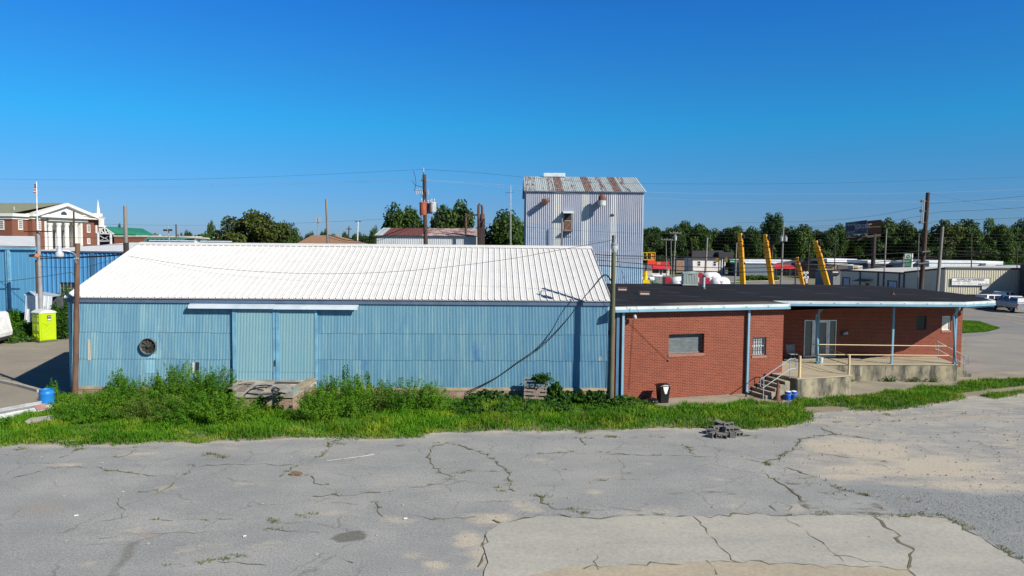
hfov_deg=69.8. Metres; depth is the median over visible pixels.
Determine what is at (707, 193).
overhead wire
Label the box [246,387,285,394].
hose
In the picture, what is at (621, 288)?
brick vent
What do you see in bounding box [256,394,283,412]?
climbing vine
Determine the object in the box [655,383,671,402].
trash can
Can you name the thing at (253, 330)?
sliding door
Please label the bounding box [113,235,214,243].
brick market
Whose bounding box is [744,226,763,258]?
tree
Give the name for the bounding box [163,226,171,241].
floodlight pole
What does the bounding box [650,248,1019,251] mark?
overhead wire
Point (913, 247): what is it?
tree
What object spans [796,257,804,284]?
crane boom
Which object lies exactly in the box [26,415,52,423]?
concrete chunk
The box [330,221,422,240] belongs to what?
overhead wire
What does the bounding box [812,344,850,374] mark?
ramp railing
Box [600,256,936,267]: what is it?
overhead wire
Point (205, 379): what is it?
tall weed
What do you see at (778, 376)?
step handrail
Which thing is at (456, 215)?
tree
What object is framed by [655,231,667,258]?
tree
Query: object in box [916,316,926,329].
window
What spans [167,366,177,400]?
tall weed
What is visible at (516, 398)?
vine patch
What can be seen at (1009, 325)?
street
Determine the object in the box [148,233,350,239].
distant woodland
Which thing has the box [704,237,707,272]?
utility pole
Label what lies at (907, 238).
tree
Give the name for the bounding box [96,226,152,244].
green pavilion
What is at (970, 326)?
verge grass
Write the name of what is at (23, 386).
kerb
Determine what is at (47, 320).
door
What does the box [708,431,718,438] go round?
cinder block
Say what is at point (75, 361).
lamp pole
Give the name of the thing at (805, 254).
overhead wire
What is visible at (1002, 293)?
pickup truck
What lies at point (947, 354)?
end handrail
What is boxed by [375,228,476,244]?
rusty shed
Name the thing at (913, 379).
porch vine
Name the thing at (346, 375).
tall weed
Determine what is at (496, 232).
tree
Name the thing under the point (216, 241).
blue canopy
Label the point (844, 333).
flag sign
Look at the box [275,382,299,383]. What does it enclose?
plank
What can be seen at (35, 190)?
flagpole
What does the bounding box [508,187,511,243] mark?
lattice mast
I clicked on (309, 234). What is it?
tree
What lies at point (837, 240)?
overhead wire
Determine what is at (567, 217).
window
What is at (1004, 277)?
metal warehouse
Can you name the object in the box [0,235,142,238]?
overhead wire
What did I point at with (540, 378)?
climbing vine
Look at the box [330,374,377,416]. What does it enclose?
weed bush
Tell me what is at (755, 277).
hedge
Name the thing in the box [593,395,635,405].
vine patch
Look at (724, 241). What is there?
tree
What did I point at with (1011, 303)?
pickup truck
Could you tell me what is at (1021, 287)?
dark building
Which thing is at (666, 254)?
utility pole
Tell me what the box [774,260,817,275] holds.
red awning shop
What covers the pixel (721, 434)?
cinder block
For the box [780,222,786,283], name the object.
utility pole
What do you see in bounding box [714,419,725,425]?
cinder block
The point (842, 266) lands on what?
shop
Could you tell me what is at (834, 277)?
truck
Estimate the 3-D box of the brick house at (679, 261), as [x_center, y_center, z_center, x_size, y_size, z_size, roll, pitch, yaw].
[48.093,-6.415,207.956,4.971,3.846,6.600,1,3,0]
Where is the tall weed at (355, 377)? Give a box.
[353,373,359,394]
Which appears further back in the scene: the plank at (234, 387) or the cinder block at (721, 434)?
the plank at (234, 387)
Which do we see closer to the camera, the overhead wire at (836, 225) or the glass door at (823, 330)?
the glass door at (823, 330)
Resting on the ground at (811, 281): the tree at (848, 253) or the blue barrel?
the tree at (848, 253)
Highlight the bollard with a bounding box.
[798,356,800,377]
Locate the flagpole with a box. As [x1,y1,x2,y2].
[33,182,37,229]
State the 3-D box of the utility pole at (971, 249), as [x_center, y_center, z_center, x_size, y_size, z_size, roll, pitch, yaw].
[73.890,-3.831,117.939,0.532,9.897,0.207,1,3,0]
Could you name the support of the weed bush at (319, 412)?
on the dirt ground at (830, 408)
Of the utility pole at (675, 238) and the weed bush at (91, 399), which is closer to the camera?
the weed bush at (91, 399)
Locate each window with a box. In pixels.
[0,220,3,229]
[18,220,22,229]
[60,282,73,295]
[563,213,571,230]
[669,334,701,353]
[752,337,765,354]
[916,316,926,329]
[942,316,950,329]
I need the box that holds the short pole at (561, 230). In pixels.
[561,218,562,245]
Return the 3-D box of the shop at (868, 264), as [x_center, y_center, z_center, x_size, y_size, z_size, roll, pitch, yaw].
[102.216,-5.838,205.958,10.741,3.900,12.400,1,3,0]
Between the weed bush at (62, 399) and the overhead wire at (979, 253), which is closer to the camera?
the weed bush at (62, 399)
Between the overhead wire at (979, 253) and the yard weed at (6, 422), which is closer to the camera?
the yard weed at (6, 422)
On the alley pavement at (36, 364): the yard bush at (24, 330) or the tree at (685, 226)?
the yard bush at (24, 330)
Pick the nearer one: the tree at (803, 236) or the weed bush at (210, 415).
the weed bush at (210, 415)
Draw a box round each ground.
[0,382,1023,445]
[578,256,888,361]
[730,280,761,282]
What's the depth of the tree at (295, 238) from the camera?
116.97 m
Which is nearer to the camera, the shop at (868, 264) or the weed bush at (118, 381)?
the weed bush at (118, 381)
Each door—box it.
[41,314,54,339]
[232,309,275,379]
[275,309,317,379]
[813,321,827,356]
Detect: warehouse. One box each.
[64,242,610,398]
[840,265,1019,295]
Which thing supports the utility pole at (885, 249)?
on the street
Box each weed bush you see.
[47,402,117,423]
[50,390,89,406]
[53,387,140,415]
[98,375,187,407]
[105,367,135,400]
[108,391,196,422]
[139,359,216,402]
[150,388,241,424]
[178,363,241,402]
[188,389,261,424]
[287,386,347,423]
[305,376,348,406]
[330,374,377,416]
[353,379,401,413]
[370,376,442,413]
[410,379,451,413]
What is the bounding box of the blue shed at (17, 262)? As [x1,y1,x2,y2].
[0,236,36,314]
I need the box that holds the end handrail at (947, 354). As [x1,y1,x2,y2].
[935,341,968,364]
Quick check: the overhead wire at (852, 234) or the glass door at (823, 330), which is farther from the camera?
the overhead wire at (852, 234)
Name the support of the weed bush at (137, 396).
on the dirt ground at (830, 408)
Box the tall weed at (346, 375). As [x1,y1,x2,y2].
[339,364,351,401]
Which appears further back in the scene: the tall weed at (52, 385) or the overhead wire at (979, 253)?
the overhead wire at (979, 253)
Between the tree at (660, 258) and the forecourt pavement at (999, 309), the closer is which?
the forecourt pavement at (999, 309)
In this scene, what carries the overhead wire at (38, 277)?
attached to the lamp pole at (75, 361)
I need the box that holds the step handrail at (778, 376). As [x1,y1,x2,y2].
[760,358,796,398]
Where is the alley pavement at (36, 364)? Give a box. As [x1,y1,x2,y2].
[0,334,70,407]
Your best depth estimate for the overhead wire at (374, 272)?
35.02 m
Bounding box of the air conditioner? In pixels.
[680,271,698,285]
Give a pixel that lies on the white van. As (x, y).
(6, 331)
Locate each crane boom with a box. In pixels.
[737,233,745,283]
[763,234,774,283]
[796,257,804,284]
[813,240,830,284]
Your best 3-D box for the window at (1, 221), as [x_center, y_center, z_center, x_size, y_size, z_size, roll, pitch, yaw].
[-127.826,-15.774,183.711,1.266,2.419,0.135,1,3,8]
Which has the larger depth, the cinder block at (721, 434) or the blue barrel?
the blue barrel
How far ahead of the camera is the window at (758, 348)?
36.64 m
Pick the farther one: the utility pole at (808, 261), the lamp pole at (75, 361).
the utility pole at (808, 261)
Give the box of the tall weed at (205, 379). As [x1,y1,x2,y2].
[204,375,213,395]
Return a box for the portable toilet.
[30,307,57,342]
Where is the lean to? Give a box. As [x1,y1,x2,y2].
[24,291,62,333]
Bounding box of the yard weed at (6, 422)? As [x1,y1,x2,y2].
[0,414,13,429]
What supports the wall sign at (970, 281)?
attached to the metal warehouse at (1004, 277)
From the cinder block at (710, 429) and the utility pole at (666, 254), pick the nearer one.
the cinder block at (710, 429)
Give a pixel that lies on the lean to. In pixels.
(31, 302)
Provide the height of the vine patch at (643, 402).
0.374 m
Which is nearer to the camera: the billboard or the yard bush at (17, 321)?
the yard bush at (17, 321)
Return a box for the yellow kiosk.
[848,265,862,269]
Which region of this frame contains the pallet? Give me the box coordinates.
[524,377,547,401]
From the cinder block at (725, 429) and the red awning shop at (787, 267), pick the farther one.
the red awning shop at (787, 267)
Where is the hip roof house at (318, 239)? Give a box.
[298,234,366,243]
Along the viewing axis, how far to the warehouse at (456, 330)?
34.22 m
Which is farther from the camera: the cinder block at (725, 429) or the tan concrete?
the cinder block at (725, 429)
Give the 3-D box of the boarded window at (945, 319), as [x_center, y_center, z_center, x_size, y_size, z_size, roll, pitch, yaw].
[25.552,2.065,43.227,0.555,0.848,0.070,0,3,-7]
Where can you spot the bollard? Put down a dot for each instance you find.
(799, 368)
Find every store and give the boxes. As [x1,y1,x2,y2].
[892,261,917,267]
[913,260,1002,266]
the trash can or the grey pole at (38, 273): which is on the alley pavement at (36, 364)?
the grey pole at (38, 273)
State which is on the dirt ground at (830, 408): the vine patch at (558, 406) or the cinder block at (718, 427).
the vine patch at (558, 406)
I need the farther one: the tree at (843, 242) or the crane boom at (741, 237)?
the tree at (843, 242)
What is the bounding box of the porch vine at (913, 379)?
[851,374,939,381]
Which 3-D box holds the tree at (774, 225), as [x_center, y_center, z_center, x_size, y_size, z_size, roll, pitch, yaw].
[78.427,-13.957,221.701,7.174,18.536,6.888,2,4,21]
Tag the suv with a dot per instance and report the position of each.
(992, 296)
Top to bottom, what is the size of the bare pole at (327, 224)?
11.061 m
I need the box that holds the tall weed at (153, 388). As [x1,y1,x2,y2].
[151,369,161,397]
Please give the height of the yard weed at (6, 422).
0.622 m
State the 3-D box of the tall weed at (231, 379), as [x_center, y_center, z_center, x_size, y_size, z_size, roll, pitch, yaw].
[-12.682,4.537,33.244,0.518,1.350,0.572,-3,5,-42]
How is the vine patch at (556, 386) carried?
on the dirt ground at (830, 408)
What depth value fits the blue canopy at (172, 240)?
91.94 m
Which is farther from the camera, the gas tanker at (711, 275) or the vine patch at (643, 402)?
the gas tanker at (711, 275)
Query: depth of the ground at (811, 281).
173.42 m
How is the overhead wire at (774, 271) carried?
attached to the utility pole at (939, 261)
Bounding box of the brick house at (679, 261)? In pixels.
[670,258,684,272]
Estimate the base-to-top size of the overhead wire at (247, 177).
0.611 m
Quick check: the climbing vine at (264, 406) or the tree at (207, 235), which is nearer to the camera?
the climbing vine at (264, 406)
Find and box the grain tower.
[522,173,645,283]
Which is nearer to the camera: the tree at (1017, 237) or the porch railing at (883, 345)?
the porch railing at (883, 345)
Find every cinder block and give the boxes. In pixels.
[706,428,716,433]
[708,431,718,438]
[711,425,722,430]
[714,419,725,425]
[716,432,726,438]
[722,426,733,432]
[723,422,733,425]
[729,430,735,437]
[730,425,740,430]
[733,430,743,436]
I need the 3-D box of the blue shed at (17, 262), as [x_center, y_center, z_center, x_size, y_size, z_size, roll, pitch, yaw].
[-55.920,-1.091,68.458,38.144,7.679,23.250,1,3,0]
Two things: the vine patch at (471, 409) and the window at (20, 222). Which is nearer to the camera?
the vine patch at (471, 409)
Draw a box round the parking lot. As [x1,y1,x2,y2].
[0,394,1023,575]
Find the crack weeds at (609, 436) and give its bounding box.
[13,412,1022,565]
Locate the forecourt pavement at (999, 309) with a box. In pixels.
[969,306,1023,315]
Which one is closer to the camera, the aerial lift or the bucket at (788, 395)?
the bucket at (788, 395)
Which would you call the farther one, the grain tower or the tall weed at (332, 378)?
the grain tower
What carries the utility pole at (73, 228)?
on the ground at (811, 281)
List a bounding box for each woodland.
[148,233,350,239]
[643,226,1019,265]
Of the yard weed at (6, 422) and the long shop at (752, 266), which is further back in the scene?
the long shop at (752, 266)
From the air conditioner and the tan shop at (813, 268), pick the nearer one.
the air conditioner
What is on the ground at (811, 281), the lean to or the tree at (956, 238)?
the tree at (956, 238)
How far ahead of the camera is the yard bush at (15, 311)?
55.98 m
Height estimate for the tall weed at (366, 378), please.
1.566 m
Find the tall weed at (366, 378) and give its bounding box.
[364,371,371,390]
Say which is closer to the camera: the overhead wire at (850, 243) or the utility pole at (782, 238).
the utility pole at (782, 238)
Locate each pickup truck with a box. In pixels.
[992,291,1014,294]
[992,295,1023,312]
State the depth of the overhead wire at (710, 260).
63.90 m
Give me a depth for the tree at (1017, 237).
217.45 m
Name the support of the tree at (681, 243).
on the ground at (811, 281)
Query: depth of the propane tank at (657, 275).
159.89 m
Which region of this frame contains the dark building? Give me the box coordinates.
[1018,264,1023,296]
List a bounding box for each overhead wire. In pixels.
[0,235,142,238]
[0,272,74,281]
[22,244,122,246]
[24,169,420,179]
[25,180,416,188]
[40,254,122,257]
[40,255,120,258]
[112,217,411,224]
[130,240,610,273]
[141,179,416,186]
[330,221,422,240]
[332,223,422,242]
[424,169,1009,183]
[428,180,1019,202]
[432,217,756,234]
[434,180,999,193]
[595,249,938,258]
[599,257,938,271]
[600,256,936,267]
[602,256,930,260]
[650,245,974,247]
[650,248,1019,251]
[650,251,989,254]
[651,242,997,244]
[652,239,1020,241]
[653,236,974,237]
[656,233,997,234]
[741,207,921,222]
[745,216,917,229]
[814,230,933,234]
[928,218,1006,223]
[942,249,1020,255]
[948,253,1023,256]
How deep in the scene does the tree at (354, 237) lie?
228.85 m
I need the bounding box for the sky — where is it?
[0,0,1023,237]
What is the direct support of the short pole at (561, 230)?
on the ground at (811, 281)
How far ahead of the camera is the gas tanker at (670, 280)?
113.70 m
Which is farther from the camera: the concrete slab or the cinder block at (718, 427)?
the cinder block at (718, 427)
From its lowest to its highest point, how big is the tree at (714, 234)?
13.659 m
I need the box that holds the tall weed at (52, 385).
[46,378,58,395]
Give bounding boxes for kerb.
[0,379,40,391]
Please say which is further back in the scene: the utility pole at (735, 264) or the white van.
the utility pole at (735, 264)
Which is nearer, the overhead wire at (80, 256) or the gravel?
the gravel
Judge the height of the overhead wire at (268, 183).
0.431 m
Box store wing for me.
[981,263,1002,265]
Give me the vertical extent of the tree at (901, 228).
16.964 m
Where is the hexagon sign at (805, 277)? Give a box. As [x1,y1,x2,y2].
[802,272,808,284]
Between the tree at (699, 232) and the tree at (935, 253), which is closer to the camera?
the tree at (935, 253)
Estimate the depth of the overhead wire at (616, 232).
67.58 m
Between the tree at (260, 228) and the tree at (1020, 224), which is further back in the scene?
the tree at (1020, 224)
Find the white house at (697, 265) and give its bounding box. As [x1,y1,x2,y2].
[683,251,733,274]
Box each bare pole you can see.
[123,206,128,253]
[325,199,328,243]
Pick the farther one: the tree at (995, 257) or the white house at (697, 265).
the tree at (995, 257)
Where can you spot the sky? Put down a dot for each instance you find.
(750, 101)
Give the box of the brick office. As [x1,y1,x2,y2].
[606,283,995,399]
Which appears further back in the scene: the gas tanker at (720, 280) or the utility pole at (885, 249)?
the gas tanker at (720, 280)
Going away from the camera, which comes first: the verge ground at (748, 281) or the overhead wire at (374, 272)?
the overhead wire at (374, 272)
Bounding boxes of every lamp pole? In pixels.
[55,243,79,393]
[608,235,617,399]
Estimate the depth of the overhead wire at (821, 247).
133.72 m
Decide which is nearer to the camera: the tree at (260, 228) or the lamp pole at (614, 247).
the lamp pole at (614, 247)
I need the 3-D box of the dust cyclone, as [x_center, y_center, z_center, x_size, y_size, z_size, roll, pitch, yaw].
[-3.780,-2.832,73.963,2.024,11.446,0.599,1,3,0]
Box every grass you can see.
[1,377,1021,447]
[962,320,999,332]
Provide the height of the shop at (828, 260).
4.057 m
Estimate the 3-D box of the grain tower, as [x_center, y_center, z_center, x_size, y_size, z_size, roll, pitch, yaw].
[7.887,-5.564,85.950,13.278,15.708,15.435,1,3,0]
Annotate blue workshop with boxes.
[36,242,137,295]
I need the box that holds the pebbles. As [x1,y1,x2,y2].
[10,409,1022,571]
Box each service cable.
[467,274,610,391]
[467,275,610,393]
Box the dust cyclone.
[465,203,484,244]
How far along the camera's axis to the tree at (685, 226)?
232.66 m
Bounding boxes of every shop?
[642,260,670,274]
[727,259,775,275]
[760,259,791,263]
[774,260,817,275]
[803,264,836,277]
[810,258,856,263]
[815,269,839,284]
[825,263,859,270]
[847,260,891,268]
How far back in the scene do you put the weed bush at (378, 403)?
31.13 m
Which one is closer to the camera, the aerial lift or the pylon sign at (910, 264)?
the aerial lift
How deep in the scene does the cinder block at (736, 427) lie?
28.54 m
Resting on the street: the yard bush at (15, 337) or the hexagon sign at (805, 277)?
the hexagon sign at (805, 277)
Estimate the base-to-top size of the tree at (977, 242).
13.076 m
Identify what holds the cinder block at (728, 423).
on the cinder block at (736, 427)
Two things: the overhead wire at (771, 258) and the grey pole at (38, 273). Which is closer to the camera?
the grey pole at (38, 273)
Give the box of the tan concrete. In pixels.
[531,561,913,575]
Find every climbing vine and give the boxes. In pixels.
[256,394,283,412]
[531,372,553,385]
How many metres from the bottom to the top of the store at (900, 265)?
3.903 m
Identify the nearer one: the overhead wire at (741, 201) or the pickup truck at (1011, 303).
the overhead wire at (741, 201)
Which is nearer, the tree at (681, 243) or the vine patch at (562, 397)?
the vine patch at (562, 397)
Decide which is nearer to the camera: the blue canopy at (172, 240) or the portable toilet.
the portable toilet
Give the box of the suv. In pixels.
[975,294,1006,308]
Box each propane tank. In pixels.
[642,276,653,281]
[652,274,661,279]
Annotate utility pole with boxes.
[73,211,74,246]
[412,168,438,244]
[661,238,670,276]
[670,232,677,277]
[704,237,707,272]
[734,243,736,283]
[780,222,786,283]
[807,243,809,284]
[884,229,886,270]
[917,193,930,289]
[917,238,918,288]
[935,227,943,290]
[971,233,971,266]
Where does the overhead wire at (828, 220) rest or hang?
attached to the utility pole at (923, 263)
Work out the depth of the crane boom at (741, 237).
74.76 m
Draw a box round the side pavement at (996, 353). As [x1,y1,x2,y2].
[965,334,1023,372]
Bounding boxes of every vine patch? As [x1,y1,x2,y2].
[446,399,514,414]
[465,389,509,402]
[497,399,574,414]
[499,393,523,401]
[544,389,581,403]
[546,381,563,395]
[567,389,608,404]
[582,402,647,416]
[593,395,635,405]
[635,400,653,405]
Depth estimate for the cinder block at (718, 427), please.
28.56 m
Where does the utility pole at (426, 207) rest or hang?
on the ground at (811, 281)
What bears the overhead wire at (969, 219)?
attached to the utility pole at (923, 263)
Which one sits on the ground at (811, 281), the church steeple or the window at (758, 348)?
the church steeple
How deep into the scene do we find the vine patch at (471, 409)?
31.76 m
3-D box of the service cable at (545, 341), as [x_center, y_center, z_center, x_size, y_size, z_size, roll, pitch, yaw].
[1.213,2.116,33.840,6.629,5.610,0.488,1,3,8]
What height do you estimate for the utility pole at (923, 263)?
11.694 m
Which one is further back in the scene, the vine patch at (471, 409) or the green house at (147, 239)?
the green house at (147, 239)
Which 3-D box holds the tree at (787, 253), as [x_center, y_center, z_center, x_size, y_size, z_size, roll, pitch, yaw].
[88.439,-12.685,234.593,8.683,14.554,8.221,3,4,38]
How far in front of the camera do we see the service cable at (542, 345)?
34.10 m
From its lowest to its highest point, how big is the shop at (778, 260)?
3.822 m
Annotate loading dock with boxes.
[232,378,316,414]
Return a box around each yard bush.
[0,331,35,343]
[7,308,24,322]
[8,310,24,333]
[14,320,32,335]
[50,302,68,339]
[55,284,72,311]
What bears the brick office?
on the ground at (811, 281)
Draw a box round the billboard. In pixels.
[845,220,880,268]
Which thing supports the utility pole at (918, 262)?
on the street
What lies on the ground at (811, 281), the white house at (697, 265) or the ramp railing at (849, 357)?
the white house at (697, 265)
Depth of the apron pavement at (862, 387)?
38.59 m
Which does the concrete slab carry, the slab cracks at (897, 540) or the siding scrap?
the slab cracks at (897, 540)
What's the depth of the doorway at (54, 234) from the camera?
200.68 m
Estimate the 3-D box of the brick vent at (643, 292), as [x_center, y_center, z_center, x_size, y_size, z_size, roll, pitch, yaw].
[7.693,0.284,42.725,0.640,0.200,0.500,0,3,-3]
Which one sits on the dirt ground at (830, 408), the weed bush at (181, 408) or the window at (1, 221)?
the weed bush at (181, 408)
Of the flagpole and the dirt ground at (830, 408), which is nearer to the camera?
the dirt ground at (830, 408)
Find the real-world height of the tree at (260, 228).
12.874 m
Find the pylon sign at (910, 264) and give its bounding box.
[902,254,912,266]
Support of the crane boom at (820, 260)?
on the street
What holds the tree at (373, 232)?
on the ground at (811, 281)
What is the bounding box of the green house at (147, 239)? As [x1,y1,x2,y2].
[142,237,213,241]
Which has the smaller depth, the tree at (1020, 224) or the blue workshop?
the blue workshop
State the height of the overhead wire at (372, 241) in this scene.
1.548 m
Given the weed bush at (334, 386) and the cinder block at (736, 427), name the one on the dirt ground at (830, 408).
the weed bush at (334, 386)
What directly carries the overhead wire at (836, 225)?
attached to the utility pole at (923, 263)
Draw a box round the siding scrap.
[0,401,51,417]
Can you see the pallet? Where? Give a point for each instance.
(535, 390)
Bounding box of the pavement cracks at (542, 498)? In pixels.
[16,428,888,566]
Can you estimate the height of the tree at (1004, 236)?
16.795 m
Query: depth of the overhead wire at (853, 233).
132.00 m
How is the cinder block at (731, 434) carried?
on the parking lot
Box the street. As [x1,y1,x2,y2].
[642,274,1023,336]
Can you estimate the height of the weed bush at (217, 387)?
1.831 m
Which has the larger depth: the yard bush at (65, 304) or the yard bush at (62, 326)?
the yard bush at (65, 304)
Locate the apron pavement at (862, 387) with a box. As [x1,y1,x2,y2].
[642,337,1023,405]
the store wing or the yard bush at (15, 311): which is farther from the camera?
the store wing
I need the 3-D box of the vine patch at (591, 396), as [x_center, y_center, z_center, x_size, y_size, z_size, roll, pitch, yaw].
[3.614,5.005,33.759,2.008,0.740,1.691,2,4,20]
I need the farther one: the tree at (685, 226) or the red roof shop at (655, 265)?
the tree at (685, 226)
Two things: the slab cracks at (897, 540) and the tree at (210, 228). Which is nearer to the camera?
the slab cracks at (897, 540)
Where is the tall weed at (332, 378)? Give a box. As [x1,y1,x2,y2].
[325,375,337,394]
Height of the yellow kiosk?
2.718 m
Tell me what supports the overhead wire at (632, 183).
attached to the utility pole at (426, 207)
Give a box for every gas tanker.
[662,276,680,283]
[698,272,720,283]
[700,277,729,283]
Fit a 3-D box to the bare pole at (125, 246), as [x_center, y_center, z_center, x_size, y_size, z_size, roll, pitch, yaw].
[-26.271,-0.688,50.022,0.350,9.768,0.374,1,3,0]
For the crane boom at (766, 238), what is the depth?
74.76 m
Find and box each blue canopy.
[149,240,195,241]
[200,241,231,242]
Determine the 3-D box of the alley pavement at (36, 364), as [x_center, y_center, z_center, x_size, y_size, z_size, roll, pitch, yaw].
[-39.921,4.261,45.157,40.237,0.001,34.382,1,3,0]
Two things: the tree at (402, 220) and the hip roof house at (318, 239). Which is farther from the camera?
the tree at (402, 220)
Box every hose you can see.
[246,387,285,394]
[247,384,271,392]
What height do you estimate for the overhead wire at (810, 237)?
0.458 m
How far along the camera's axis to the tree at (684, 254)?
214.79 m
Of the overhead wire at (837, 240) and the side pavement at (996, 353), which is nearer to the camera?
the side pavement at (996, 353)
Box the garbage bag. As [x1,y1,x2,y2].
[645,397,658,403]
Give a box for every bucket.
[784,391,791,400]
[791,390,796,398]
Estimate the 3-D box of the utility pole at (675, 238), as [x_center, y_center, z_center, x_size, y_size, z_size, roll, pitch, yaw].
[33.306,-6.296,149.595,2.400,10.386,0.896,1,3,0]
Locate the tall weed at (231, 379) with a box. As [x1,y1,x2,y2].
[228,374,235,398]
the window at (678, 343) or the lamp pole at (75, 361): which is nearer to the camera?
the lamp pole at (75, 361)
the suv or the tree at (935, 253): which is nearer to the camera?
the suv
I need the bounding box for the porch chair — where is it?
[786,345,798,360]
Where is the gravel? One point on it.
(966, 513)
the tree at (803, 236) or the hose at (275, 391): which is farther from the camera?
the tree at (803, 236)
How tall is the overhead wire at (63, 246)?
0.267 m
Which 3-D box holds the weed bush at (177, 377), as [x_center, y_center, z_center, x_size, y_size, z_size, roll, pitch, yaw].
[-14.821,4.192,32.649,3.400,2.096,2.941,1,3,0]
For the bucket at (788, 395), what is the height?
0.460 m
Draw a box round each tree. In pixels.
[201,231,213,239]
[207,221,217,236]
[211,208,293,242]
[275,220,301,242]
[304,231,313,238]
[351,232,362,241]
[361,235,370,243]
[368,224,377,243]
[378,201,428,235]
[430,199,474,228]
[476,208,523,244]
[643,226,664,263]
[654,254,667,261]
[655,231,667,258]
[660,224,688,259]
[677,250,689,257]
[678,220,694,253]
[687,223,713,251]
[709,228,719,250]
[715,226,751,267]
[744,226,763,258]
[759,212,783,257]
[775,225,795,259]
[786,224,815,260]
[810,228,822,261]
[814,230,839,257]
[829,223,849,257]
[844,234,856,258]
[847,238,878,259]
[867,217,904,259]
[893,219,910,260]
[899,223,916,256]
[909,229,934,257]
[913,243,952,259]
[928,219,967,259]
[952,220,980,235]
[955,244,1013,263]
[960,230,994,260]
[979,218,1016,263]
[998,224,1023,263]
[1014,218,1023,263]
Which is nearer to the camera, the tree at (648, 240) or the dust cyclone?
the dust cyclone
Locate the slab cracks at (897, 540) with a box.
[482,512,1022,575]
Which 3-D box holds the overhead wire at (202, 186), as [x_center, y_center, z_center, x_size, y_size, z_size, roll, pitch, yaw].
[-26.201,-8.195,58.494,39.557,0.464,0.236,1,3,11]
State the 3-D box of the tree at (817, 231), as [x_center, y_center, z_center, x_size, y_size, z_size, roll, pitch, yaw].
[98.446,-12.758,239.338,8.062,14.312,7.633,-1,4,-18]
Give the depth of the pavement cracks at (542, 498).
22.78 m
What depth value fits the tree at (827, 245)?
232.14 m
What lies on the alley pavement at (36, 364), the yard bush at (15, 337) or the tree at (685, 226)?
the yard bush at (15, 337)
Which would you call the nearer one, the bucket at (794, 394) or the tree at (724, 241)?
the bucket at (794, 394)
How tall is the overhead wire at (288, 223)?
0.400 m
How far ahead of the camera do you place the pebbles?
25.07 m
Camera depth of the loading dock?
31.44 m
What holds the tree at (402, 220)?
on the ground at (811, 281)
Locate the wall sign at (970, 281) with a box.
[951,278,989,285]
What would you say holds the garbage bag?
on the apron pavement at (862, 387)
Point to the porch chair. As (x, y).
(790, 349)
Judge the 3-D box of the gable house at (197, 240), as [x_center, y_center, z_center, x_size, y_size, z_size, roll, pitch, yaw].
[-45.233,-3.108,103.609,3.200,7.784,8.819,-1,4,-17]
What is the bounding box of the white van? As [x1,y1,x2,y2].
[0,311,12,341]
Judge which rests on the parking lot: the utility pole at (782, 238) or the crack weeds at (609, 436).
the crack weeds at (609, 436)
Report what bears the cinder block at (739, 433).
on the parking lot
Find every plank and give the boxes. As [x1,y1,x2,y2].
[228,383,244,388]
[233,384,274,385]
[236,382,254,391]
[248,386,292,387]
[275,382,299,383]
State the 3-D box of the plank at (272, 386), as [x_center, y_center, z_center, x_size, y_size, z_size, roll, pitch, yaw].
[-10.609,4.341,32.153,2.018,0.050,0.120,0,3,-3]
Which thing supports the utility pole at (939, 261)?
on the street
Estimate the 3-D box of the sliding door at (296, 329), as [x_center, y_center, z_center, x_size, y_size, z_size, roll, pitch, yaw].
[-9.946,2.530,33.904,1.894,3.480,0.140,0,3,-2]
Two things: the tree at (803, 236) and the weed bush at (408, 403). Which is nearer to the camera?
the weed bush at (408, 403)
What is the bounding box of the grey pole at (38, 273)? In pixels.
[24,230,51,308]
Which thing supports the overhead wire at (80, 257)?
attached to the bare pole at (125, 246)
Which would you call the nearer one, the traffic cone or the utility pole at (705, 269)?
the traffic cone
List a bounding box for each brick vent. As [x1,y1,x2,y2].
[617,287,626,289]
[638,291,650,294]
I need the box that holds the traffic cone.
[773,382,782,400]
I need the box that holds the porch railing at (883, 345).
[819,344,948,355]
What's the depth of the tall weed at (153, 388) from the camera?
32.85 m
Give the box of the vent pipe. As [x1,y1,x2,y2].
[701,275,705,288]
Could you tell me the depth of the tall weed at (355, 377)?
32.82 m
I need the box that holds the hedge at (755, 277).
[745,275,779,279]
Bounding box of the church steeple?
[96,202,106,230]
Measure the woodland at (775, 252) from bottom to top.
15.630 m
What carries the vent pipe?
on the brick office
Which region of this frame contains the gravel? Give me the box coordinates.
[862,490,1023,556]
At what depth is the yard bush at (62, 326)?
54.03 m
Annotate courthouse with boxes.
[0,203,103,249]
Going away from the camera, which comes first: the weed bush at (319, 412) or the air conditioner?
the weed bush at (319, 412)
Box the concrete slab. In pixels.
[483,514,1023,575]
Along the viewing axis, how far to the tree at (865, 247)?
235.22 m
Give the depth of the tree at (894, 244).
232.38 m
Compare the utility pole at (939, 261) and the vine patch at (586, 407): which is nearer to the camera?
the vine patch at (586, 407)
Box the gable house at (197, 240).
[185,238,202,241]
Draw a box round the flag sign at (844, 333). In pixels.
[841,331,847,335]
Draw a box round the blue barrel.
[38,388,54,404]
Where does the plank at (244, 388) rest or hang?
on the loading dock
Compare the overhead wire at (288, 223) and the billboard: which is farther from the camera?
the billboard
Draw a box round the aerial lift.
[642,252,654,283]
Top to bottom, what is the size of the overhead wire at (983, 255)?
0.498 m

